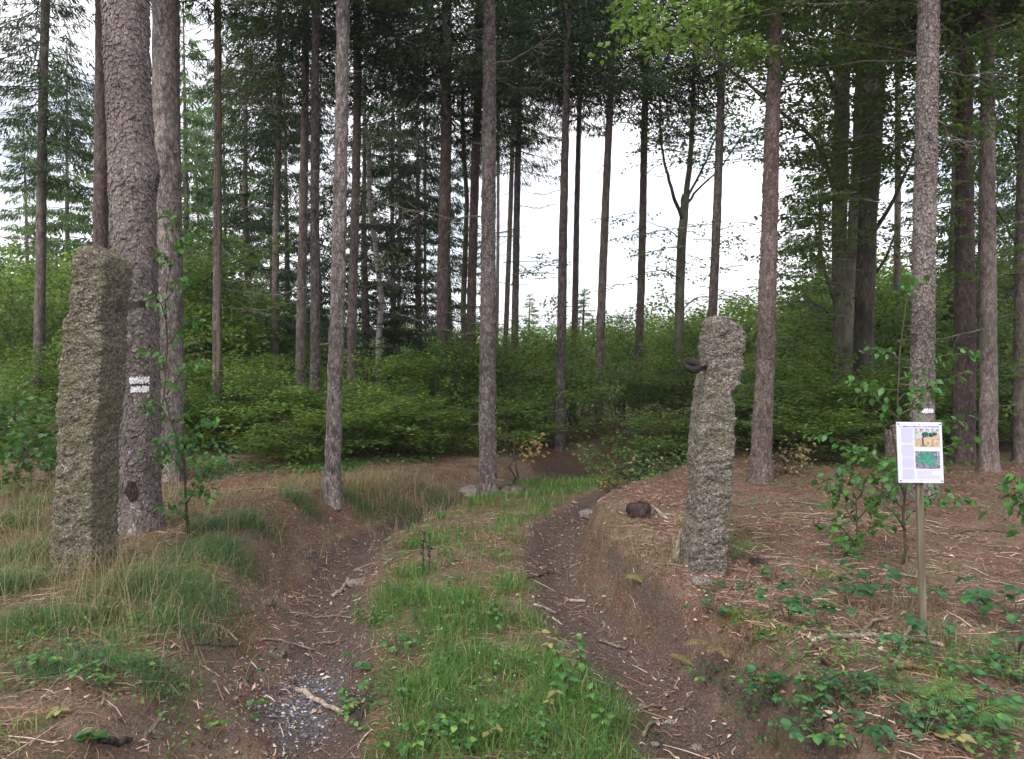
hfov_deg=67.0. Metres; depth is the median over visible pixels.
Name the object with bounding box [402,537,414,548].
leafy herb
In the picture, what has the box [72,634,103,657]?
wood sorrel
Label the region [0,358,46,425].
beech bush
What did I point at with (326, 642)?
fallen stick
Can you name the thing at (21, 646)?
leafy herb
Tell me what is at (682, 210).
beech tree
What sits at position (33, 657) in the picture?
leafy herb
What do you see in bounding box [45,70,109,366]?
background spruce
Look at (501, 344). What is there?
beech bush
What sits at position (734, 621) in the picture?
bramble
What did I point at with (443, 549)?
leafy herb
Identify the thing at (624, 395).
beech bush
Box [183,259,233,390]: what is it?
beech bush
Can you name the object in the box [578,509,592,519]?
stone
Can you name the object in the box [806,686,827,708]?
wood sorrel
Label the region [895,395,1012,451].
beech bush
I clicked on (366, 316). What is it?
background spruce
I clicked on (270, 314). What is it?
beech bush
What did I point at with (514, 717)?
grass
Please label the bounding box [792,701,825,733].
wood sorrel
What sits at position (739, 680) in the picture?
leafy herb
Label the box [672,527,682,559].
wood splinter
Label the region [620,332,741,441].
beech bush
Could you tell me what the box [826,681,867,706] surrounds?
wood sorrel
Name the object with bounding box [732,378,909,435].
beech bush
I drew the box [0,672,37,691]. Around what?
leafy herb
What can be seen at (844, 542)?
beech sapling
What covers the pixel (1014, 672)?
leafy herb
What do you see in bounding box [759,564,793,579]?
bramble
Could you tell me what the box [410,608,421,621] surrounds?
wood sorrel
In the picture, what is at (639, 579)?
fern
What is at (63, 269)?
beech bush
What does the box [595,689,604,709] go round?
nettle
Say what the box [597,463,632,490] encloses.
sapling
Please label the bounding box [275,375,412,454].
beech bush
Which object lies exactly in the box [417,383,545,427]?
beech bush
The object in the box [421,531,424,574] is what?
dead stalk
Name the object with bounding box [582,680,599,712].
nettle
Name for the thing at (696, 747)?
stone
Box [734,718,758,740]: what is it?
wood sorrel
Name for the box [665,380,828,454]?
beech bush
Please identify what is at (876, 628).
fallen stick
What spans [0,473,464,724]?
tuft grass
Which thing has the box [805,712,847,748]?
leafy herb
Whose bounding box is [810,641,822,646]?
spruce cone
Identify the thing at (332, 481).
spruce tree
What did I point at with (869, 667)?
wood sorrel
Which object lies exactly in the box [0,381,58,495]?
broadleaf bush
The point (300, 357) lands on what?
spruce tree
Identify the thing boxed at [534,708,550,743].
nettle
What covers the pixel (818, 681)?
wood sorrel
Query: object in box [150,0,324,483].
spruce tree
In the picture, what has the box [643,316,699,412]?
beech bush
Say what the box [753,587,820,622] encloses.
bramble
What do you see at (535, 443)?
beech bush
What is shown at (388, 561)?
fallen stick
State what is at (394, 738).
wood sorrel
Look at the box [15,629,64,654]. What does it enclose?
wood sorrel
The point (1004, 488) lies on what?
beech sapling
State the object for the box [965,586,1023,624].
bramble
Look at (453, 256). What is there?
background spruce
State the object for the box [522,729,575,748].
wood sorrel
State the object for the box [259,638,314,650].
fallen stick
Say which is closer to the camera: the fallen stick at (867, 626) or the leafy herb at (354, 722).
the leafy herb at (354, 722)
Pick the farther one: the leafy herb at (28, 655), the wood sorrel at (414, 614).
the wood sorrel at (414, 614)
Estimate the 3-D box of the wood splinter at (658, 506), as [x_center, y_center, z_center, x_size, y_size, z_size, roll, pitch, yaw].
[1.103,1.005,5.926,0.079,0.159,0.064,0,3,0]
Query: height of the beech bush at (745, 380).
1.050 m
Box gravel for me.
[139,517,728,756]
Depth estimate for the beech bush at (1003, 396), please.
10.92 m
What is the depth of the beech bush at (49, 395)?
12.46 m
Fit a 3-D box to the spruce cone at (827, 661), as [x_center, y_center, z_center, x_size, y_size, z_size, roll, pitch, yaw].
[1.258,1.127,3.102,0.028,0.028,0.069,-1,7,-27]
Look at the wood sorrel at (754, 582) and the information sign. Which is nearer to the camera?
the information sign
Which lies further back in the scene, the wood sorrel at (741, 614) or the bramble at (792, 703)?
the wood sorrel at (741, 614)
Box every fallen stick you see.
[97,736,132,745]
[188,643,238,646]
[200,621,238,641]
[202,665,219,676]
[234,487,298,491]
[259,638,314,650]
[294,686,343,714]
[314,615,350,617]
[319,640,345,644]
[331,577,348,597]
[382,557,393,566]
[434,606,504,615]
[443,613,464,618]
[521,572,548,579]
[534,603,555,613]
[569,599,585,602]
[598,639,625,648]
[642,721,661,736]
[739,501,819,506]
[779,516,844,521]
[809,631,944,646]
[860,615,892,632]
[868,625,879,642]
[892,625,911,667]
[914,659,943,663]
[949,529,1019,534]
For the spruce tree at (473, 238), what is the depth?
13.04 m
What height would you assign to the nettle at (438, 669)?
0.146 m
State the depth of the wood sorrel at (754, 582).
4.22 m
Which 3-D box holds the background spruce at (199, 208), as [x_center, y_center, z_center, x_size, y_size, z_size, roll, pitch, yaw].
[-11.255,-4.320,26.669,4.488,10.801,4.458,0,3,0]
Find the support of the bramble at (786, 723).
on the forest floor
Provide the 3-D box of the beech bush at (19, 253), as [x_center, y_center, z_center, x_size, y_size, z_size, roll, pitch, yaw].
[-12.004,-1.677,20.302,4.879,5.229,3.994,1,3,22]
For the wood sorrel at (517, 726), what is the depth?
3.13 m
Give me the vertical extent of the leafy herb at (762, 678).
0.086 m
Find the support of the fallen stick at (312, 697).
on the forest floor
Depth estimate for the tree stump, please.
6.59 m
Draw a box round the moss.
[8,567,992,728]
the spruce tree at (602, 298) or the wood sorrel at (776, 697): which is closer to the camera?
the wood sorrel at (776, 697)
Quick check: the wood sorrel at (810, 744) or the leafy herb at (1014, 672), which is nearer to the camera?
the wood sorrel at (810, 744)
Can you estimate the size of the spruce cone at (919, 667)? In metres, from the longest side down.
0.044 x 0.018 x 0.018 m
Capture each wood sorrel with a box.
[5,648,48,670]
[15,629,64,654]
[46,642,107,667]
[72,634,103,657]
[85,668,133,693]
[243,666,263,680]
[341,695,370,721]
[358,680,387,697]
[363,660,396,678]
[380,729,409,752]
[383,538,406,547]
[384,633,403,647]
[394,625,424,646]
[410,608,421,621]
[433,704,471,720]
[437,699,451,715]
[474,691,511,720]
[478,601,514,616]
[515,704,555,729]
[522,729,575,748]
[593,679,623,696]
[683,587,723,613]
[691,666,715,682]
[699,577,725,592]
[702,658,720,675]
[716,679,729,692]
[731,599,758,616]
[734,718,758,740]
[735,669,755,681]
[745,684,778,707]
[747,577,757,587]
[747,680,777,694]
[754,720,778,749]
[756,718,768,741]
[761,688,776,707]
[765,596,791,612]
[773,698,813,731]
[791,705,845,746]
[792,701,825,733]
[799,720,816,749]
[806,676,821,690]
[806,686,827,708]
[814,699,853,724]
[817,668,860,700]
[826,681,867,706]
[839,673,875,708]
[840,670,869,692]
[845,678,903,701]
[854,709,901,747]
[856,665,880,686]
[861,666,894,688]
[866,700,890,725]
[872,728,912,752]
[874,667,913,687]
[893,709,945,737]
[908,705,941,725]
[917,700,970,726]
[924,716,960,738]
[927,691,977,723]
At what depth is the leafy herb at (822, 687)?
2.79 m
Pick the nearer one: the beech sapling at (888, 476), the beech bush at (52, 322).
the beech sapling at (888, 476)
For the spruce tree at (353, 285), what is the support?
on the forest floor
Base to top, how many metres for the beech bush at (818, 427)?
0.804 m
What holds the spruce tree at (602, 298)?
on the forest floor
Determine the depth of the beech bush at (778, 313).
19.28 m
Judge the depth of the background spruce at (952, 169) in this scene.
16.80 m
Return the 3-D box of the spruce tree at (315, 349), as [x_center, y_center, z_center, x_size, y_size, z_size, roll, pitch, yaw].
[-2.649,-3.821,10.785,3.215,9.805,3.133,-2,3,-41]
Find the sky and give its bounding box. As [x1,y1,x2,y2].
[0,0,1017,338]
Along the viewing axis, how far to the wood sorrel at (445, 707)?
3.33 m
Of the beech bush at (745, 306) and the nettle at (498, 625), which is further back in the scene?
the beech bush at (745, 306)
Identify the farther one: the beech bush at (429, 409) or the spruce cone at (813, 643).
the beech bush at (429, 409)
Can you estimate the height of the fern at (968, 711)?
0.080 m
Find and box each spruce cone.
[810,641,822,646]
[820,656,833,665]
[895,660,914,668]
[911,664,923,669]
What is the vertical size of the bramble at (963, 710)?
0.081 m
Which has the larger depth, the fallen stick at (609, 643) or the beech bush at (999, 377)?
the beech bush at (999, 377)
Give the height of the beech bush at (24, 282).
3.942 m
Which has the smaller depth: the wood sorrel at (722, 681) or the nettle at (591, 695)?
the nettle at (591, 695)
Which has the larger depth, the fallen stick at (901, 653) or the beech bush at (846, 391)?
the beech bush at (846, 391)
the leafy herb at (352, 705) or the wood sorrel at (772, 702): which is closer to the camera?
the wood sorrel at (772, 702)
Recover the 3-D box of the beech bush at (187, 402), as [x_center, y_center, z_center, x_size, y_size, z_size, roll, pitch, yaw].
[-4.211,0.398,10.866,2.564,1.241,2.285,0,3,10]
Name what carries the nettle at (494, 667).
on the forest floor
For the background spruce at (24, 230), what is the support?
on the forest floor
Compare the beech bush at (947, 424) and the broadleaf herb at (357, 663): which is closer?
the broadleaf herb at (357, 663)
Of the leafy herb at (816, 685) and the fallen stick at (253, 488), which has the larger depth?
the fallen stick at (253, 488)
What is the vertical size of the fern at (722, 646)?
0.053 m
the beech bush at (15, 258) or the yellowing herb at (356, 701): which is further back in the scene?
the beech bush at (15, 258)
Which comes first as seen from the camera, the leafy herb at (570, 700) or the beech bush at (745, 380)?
the leafy herb at (570, 700)
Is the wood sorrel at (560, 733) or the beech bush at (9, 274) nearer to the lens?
the wood sorrel at (560, 733)
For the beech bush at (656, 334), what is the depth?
23.83 m
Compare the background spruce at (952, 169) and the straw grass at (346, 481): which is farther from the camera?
the background spruce at (952, 169)
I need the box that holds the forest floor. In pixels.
[0,338,1023,758]
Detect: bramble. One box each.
[701,599,731,616]
[714,578,748,590]
[731,700,752,720]
[732,619,775,647]
[742,663,806,687]
[742,687,771,700]
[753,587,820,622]
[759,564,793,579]
[777,579,829,608]
[777,696,815,712]
[777,715,840,744]
[791,593,856,630]
[792,679,826,702]
[797,571,845,589]
[811,683,842,709]
[818,669,873,693]
[832,564,873,602]
[839,556,911,593]
[845,678,889,696]
[850,711,922,739]
[857,582,950,611]
[862,700,915,740]
[878,618,927,655]
[898,613,956,644]
[903,714,959,735]
[927,576,1023,614]
[927,699,976,715]
[946,652,1006,677]
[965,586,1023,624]
[969,669,1023,707]
[983,608,1023,654]
[983,688,1022,705]
[983,699,1020,717]
[1011,674,1023,692]
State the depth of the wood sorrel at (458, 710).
3.31 m
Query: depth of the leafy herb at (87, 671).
2.96 m
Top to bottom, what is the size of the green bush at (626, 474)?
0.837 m
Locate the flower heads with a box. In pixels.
[381,561,602,755]
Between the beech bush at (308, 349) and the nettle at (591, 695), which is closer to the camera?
the nettle at (591, 695)
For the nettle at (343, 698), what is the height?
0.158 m
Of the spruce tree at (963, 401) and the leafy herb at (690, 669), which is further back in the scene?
the spruce tree at (963, 401)
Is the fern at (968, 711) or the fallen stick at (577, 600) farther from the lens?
the fallen stick at (577, 600)
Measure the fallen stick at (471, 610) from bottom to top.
0.038 m
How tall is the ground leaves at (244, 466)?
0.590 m
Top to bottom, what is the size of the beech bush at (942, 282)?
3.597 m
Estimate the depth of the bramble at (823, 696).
2.76 m
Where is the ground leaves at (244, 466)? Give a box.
[0,448,1023,758]
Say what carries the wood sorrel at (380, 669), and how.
on the forest floor
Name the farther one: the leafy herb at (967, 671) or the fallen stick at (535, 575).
the fallen stick at (535, 575)
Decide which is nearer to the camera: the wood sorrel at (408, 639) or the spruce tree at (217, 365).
the wood sorrel at (408, 639)
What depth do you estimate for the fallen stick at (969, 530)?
5.56 m
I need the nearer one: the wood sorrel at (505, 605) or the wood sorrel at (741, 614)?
the wood sorrel at (741, 614)
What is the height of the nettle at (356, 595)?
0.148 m
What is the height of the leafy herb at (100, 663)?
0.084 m
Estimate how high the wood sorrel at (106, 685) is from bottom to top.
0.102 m
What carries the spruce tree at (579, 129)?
on the forest floor
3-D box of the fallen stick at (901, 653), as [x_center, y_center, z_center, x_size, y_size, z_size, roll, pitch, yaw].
[1.683,1.139,3.333,0.037,0.086,0.698,2,3,32]
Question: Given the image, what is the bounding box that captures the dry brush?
[743,430,823,477]
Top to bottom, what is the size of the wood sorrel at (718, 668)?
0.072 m
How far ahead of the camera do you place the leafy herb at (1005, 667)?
2.99 m
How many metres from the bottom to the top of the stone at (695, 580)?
0.057 m
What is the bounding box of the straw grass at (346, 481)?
[0,461,1021,758]
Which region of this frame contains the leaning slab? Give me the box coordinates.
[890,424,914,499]
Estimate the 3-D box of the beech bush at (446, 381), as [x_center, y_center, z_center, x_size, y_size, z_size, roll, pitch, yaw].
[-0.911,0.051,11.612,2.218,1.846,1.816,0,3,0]
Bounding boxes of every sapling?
[128,206,246,536]
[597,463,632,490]
[803,271,980,564]
[811,462,906,557]
[978,474,1023,537]
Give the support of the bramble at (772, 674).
on the forest floor
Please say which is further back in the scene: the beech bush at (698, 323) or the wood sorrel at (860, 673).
the beech bush at (698, 323)
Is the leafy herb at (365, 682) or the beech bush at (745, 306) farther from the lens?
the beech bush at (745, 306)
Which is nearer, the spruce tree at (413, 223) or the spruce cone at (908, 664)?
the spruce cone at (908, 664)
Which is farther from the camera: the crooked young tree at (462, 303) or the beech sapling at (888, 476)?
the crooked young tree at (462, 303)
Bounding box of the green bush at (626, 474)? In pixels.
[565,430,686,482]
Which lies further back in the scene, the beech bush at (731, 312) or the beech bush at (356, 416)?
the beech bush at (731, 312)
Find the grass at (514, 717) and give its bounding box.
[0,459,1006,758]
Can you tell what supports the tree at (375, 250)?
on the forest floor
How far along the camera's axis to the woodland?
88.62 m
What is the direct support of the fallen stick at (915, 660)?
on the forest floor
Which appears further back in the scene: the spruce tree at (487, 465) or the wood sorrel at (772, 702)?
the spruce tree at (487, 465)
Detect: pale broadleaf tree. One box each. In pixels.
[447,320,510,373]
[527,324,555,395]
[530,323,588,399]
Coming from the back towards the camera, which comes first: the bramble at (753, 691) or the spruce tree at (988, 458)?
the spruce tree at (988, 458)
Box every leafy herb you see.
[0,641,28,656]
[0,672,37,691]
[7,647,51,661]
[14,653,61,671]
[56,637,73,652]
[66,662,112,680]
[69,669,113,693]
[92,658,126,678]
[188,719,229,749]
[245,698,269,719]
[337,677,374,697]
[337,687,382,715]
[343,711,368,730]
[375,732,431,756]
[379,637,418,657]
[396,717,447,747]
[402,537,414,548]
[417,699,445,731]
[436,545,453,556]
[438,557,454,567]
[443,579,454,592]
[446,710,486,729]
[449,718,497,748]
[449,731,467,752]
[458,597,479,604]
[464,679,500,695]
[464,699,497,715]
[500,693,523,709]
[528,730,546,756]
[547,692,571,713]
[587,709,618,720]
[685,666,708,686]
[732,673,761,684]
[746,670,763,685]
[748,678,780,699]
[757,664,769,683]
[792,675,833,707]
[800,707,847,741]
[805,672,838,692]
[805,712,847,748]
[818,724,865,752]
[831,669,859,693]
[914,705,957,731]
[955,665,981,681]
[958,719,1011,748]
[991,653,1023,682]
[1001,665,1023,677]
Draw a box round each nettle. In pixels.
[337,686,355,714]
[352,594,360,614]
[368,603,376,623]
[392,675,409,709]
[396,665,412,700]
[431,659,443,683]
[462,711,480,752]
[466,616,478,645]
[489,652,501,675]
[490,606,503,634]
[491,592,498,613]
[491,711,503,741]
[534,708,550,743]
[547,641,580,698]
[570,631,593,678]
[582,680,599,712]
[593,692,613,736]
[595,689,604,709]
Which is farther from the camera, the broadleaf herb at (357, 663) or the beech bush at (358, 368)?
the beech bush at (358, 368)
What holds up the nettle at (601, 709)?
on the forest floor
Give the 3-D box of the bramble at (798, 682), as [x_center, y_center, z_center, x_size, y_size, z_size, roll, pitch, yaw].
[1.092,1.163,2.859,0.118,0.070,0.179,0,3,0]
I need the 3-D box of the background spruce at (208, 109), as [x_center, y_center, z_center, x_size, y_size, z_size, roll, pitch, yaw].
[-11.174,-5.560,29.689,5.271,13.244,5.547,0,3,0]
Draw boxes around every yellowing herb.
[46,707,69,718]
[349,697,364,706]
[482,724,502,745]
[533,629,557,651]
[543,688,562,714]
[934,732,976,750]
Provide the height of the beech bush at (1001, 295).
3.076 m
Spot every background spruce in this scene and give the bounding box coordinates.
[0,87,74,381]
[7,34,93,398]
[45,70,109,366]
[179,0,264,409]
[180,97,243,321]
[182,0,330,373]
[182,61,269,314]
[225,48,345,414]
[229,110,309,327]
[263,53,394,377]
[284,60,455,389]
[345,53,435,392]
[345,81,477,390]
[405,105,480,406]
[519,294,546,359]
[568,287,608,392]
[775,76,876,392]
[885,44,1012,411]
[936,40,1016,380]
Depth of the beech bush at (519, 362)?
16.70 m
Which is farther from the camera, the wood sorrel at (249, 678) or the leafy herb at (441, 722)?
the wood sorrel at (249, 678)
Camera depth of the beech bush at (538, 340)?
13.92 m
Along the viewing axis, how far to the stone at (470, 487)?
8.74 m
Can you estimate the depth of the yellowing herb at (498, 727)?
3.05 m
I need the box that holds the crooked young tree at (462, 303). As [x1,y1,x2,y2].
[415,83,511,407]
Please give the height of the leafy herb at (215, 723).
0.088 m
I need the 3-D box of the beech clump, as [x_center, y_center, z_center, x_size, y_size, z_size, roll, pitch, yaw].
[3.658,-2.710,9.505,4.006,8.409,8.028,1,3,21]
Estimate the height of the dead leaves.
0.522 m
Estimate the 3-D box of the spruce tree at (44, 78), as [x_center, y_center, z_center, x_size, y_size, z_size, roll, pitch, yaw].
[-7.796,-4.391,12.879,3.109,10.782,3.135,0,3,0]
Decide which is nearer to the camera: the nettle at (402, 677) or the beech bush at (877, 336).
the nettle at (402, 677)
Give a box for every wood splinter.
[142,717,162,738]
[652,500,660,517]
[652,504,668,518]
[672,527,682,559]
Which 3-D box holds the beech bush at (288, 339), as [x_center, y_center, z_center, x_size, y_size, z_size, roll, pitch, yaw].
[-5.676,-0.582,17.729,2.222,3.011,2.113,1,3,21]
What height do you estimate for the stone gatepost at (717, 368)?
1.623 m
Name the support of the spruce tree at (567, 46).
on the forest floor
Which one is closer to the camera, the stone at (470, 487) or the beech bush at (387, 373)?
the stone at (470, 487)
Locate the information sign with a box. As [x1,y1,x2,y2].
[896,422,943,631]
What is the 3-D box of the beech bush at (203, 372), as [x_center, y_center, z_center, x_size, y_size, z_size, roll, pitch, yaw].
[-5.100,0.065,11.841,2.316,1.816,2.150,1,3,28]
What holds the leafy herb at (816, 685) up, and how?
on the forest floor
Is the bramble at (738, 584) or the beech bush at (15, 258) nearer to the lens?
the bramble at (738, 584)
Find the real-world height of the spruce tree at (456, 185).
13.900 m
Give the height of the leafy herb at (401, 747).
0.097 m
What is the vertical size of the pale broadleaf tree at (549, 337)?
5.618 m
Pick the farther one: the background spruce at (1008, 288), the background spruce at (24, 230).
the background spruce at (24, 230)
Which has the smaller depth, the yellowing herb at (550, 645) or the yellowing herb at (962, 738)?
the yellowing herb at (962, 738)
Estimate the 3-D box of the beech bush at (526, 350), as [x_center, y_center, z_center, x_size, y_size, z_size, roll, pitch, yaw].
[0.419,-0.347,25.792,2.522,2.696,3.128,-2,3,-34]
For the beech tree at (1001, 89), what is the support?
on the forest floor
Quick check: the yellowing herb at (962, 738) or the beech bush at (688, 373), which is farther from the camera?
the beech bush at (688, 373)
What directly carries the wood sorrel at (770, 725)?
on the forest floor
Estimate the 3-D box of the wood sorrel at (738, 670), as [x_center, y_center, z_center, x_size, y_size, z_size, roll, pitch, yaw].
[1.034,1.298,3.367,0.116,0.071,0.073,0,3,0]
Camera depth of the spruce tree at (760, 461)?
7.89 m
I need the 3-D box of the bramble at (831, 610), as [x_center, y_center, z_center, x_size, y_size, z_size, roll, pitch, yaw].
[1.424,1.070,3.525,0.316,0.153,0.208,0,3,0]
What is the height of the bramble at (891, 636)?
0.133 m
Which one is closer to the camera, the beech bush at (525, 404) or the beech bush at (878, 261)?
the beech bush at (525, 404)
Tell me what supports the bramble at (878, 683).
on the forest floor
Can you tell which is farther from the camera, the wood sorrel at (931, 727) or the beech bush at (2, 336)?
the beech bush at (2, 336)
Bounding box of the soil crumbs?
[60,483,919,758]
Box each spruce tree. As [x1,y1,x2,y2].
[0,0,94,433]
[88,0,246,248]
[100,0,167,536]
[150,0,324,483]
[151,0,373,446]
[183,0,366,422]
[191,0,395,428]
[219,0,421,441]
[226,0,464,432]
[280,0,399,509]
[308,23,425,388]
[320,0,572,436]
[352,0,578,497]
[360,10,439,392]
[366,0,591,431]
[382,2,463,399]
[431,0,691,451]
[436,1,595,425]
[452,1,568,416]
[457,5,540,343]
[505,0,718,431]
[522,0,641,422]
[554,0,740,427]
[626,0,811,316]
[675,0,836,483]
[739,0,1006,500]
[802,0,1023,464]
[819,0,953,423]
[855,0,1020,473]
[861,0,1023,462]
[891,3,1013,429]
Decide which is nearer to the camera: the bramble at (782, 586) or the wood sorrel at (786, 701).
the wood sorrel at (786, 701)
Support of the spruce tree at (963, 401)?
on the forest floor
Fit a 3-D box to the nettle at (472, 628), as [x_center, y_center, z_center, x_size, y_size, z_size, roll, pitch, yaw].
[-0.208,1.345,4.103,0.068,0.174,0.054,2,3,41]
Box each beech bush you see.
[0,221,75,360]
[0,236,109,393]
[0,248,76,411]
[0,258,72,425]
[0,269,58,414]
[0,328,29,401]
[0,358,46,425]
[0,371,51,447]
[0,402,56,451]
[1,232,58,366]
[9,339,62,424]
[22,281,189,378]
[29,247,211,308]
[182,223,309,422]
[183,249,291,414]
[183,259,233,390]
[184,324,243,428]
[184,349,291,434]
[184,363,301,447]
[184,405,274,450]
[191,361,356,452]
[197,358,309,427]
[211,296,308,389]
[224,409,402,462]
[227,294,309,339]
[239,349,376,423]
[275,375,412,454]
[280,391,463,458]
[282,306,328,362]
[285,332,360,416]
[299,386,369,416]
[320,341,448,439]
[321,348,399,410]
[341,375,469,454]
[361,400,523,453]
[373,366,462,399]
[380,323,524,441]
[388,398,460,426]
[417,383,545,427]
[429,309,557,439]
[429,377,570,453]
[450,335,520,406]
[496,304,585,421]
[496,328,568,417]
[496,354,629,453]
[496,427,550,483]
[502,332,548,400]
[531,332,631,425]
[550,325,615,410]
[555,310,669,418]
[570,347,689,440]
[578,299,671,414]
[585,318,657,408]
[599,407,750,462]
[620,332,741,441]
[624,340,748,426]
[631,307,698,409]
[643,294,746,408]
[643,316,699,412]
[652,353,697,413]
[654,279,783,401]
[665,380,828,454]
[688,288,779,379]
[728,279,800,357]
[731,281,831,393]
[732,376,856,450]
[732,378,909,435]
[733,323,872,443]
[733,383,886,454]
[735,403,908,462]
[737,279,827,372]
[742,301,884,402]
[774,344,952,448]
[776,209,910,364]
[777,254,1001,426]
[777,266,953,413]
[841,349,1012,445]
[875,264,910,301]
[877,251,1014,412]
[878,386,1012,441]
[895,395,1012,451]
[935,297,1013,416]
[935,357,1012,442]
[936,284,1013,389]
[949,378,1012,445]
[976,352,1012,434]
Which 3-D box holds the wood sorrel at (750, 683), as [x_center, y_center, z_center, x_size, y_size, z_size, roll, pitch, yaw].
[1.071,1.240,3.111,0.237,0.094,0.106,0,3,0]
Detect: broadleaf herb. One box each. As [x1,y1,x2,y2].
[73,728,108,754]
[342,652,369,671]
[965,698,1014,733]
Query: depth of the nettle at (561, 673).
3.45 m
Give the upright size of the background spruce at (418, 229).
7.505 m
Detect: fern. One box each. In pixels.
[624,574,642,582]
[669,654,693,665]
[683,639,735,657]
[728,541,770,558]
[870,670,973,702]
[906,681,1023,728]
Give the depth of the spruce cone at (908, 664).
3.02 m
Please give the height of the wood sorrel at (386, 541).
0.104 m
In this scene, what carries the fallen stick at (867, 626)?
on the forest floor
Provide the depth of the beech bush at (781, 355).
17.16 m
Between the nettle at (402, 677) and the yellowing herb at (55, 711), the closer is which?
the yellowing herb at (55, 711)
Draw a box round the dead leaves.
[107,478,879,758]
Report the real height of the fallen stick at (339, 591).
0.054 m
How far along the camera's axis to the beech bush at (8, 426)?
10.34 m
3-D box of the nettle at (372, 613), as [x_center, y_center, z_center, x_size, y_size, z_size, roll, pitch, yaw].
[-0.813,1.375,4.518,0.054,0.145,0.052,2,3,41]
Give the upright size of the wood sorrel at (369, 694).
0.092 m
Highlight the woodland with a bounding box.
[360,314,733,360]
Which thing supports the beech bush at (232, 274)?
on the forest floor
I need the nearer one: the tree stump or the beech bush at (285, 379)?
the tree stump
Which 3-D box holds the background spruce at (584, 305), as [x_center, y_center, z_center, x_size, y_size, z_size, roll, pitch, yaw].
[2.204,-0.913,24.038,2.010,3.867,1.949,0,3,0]
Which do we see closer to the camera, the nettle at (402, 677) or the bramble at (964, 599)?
the nettle at (402, 677)
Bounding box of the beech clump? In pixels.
[587,0,980,445]
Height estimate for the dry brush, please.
0.739 m
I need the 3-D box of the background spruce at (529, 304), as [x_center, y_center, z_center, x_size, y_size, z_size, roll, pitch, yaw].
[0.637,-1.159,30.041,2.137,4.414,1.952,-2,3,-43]
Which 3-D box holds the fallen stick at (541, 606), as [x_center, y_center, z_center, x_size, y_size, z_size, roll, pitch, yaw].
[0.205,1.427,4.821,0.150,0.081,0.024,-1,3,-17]
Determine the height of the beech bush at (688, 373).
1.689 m
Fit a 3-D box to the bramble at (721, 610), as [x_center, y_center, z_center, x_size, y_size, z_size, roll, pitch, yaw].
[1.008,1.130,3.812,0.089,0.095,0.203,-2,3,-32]
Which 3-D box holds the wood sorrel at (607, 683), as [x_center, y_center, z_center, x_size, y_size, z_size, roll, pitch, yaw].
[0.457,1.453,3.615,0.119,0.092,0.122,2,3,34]
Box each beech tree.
[503,0,786,431]
[863,0,1023,419]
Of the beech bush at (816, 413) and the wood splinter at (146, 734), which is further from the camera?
the beech bush at (816, 413)
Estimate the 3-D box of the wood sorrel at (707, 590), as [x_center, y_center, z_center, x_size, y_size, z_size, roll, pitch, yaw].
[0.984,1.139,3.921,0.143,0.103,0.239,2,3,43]
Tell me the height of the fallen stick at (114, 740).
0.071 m
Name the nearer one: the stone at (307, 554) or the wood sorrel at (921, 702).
the wood sorrel at (921, 702)
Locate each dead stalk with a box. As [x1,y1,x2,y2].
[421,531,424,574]
[424,533,431,574]
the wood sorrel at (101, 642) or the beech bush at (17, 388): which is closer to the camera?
the wood sorrel at (101, 642)
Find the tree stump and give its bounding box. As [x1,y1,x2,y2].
[880,429,902,500]
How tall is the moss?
0.388 m
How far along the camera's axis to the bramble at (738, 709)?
3.28 m
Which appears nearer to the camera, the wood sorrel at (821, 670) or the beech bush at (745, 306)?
the wood sorrel at (821, 670)
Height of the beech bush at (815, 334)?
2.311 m
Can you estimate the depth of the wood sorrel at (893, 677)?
2.90 m
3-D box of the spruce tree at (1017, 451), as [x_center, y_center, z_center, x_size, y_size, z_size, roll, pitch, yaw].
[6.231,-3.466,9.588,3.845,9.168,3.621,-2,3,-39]
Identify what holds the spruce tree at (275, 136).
on the forest floor
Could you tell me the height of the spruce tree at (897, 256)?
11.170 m
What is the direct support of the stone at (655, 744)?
on the forest floor
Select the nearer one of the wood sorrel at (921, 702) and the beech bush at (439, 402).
the wood sorrel at (921, 702)
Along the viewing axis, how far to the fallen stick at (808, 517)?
5.86 m
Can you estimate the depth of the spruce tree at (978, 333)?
12.45 m
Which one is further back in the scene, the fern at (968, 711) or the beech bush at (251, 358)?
the beech bush at (251, 358)
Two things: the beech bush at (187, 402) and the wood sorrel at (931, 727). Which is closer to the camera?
the wood sorrel at (931, 727)
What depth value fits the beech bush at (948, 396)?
11.19 m
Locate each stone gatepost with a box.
[49,245,145,578]
[680,315,745,576]
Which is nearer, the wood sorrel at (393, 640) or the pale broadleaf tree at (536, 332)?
the wood sorrel at (393, 640)
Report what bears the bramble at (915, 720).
on the forest floor
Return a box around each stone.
[261,596,275,608]
[268,647,287,658]
[299,549,316,560]
[346,578,364,586]
[459,484,476,497]
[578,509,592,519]
[651,741,659,747]
[667,719,677,725]
[691,576,713,586]
[691,743,703,751]
[748,558,767,565]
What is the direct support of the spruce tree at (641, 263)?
on the forest floor
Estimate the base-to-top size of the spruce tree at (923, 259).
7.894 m
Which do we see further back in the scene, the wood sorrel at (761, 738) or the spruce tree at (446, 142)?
the spruce tree at (446, 142)
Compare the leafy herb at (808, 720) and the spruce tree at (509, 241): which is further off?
the spruce tree at (509, 241)
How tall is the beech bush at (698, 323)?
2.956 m
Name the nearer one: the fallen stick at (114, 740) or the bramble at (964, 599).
the fallen stick at (114, 740)

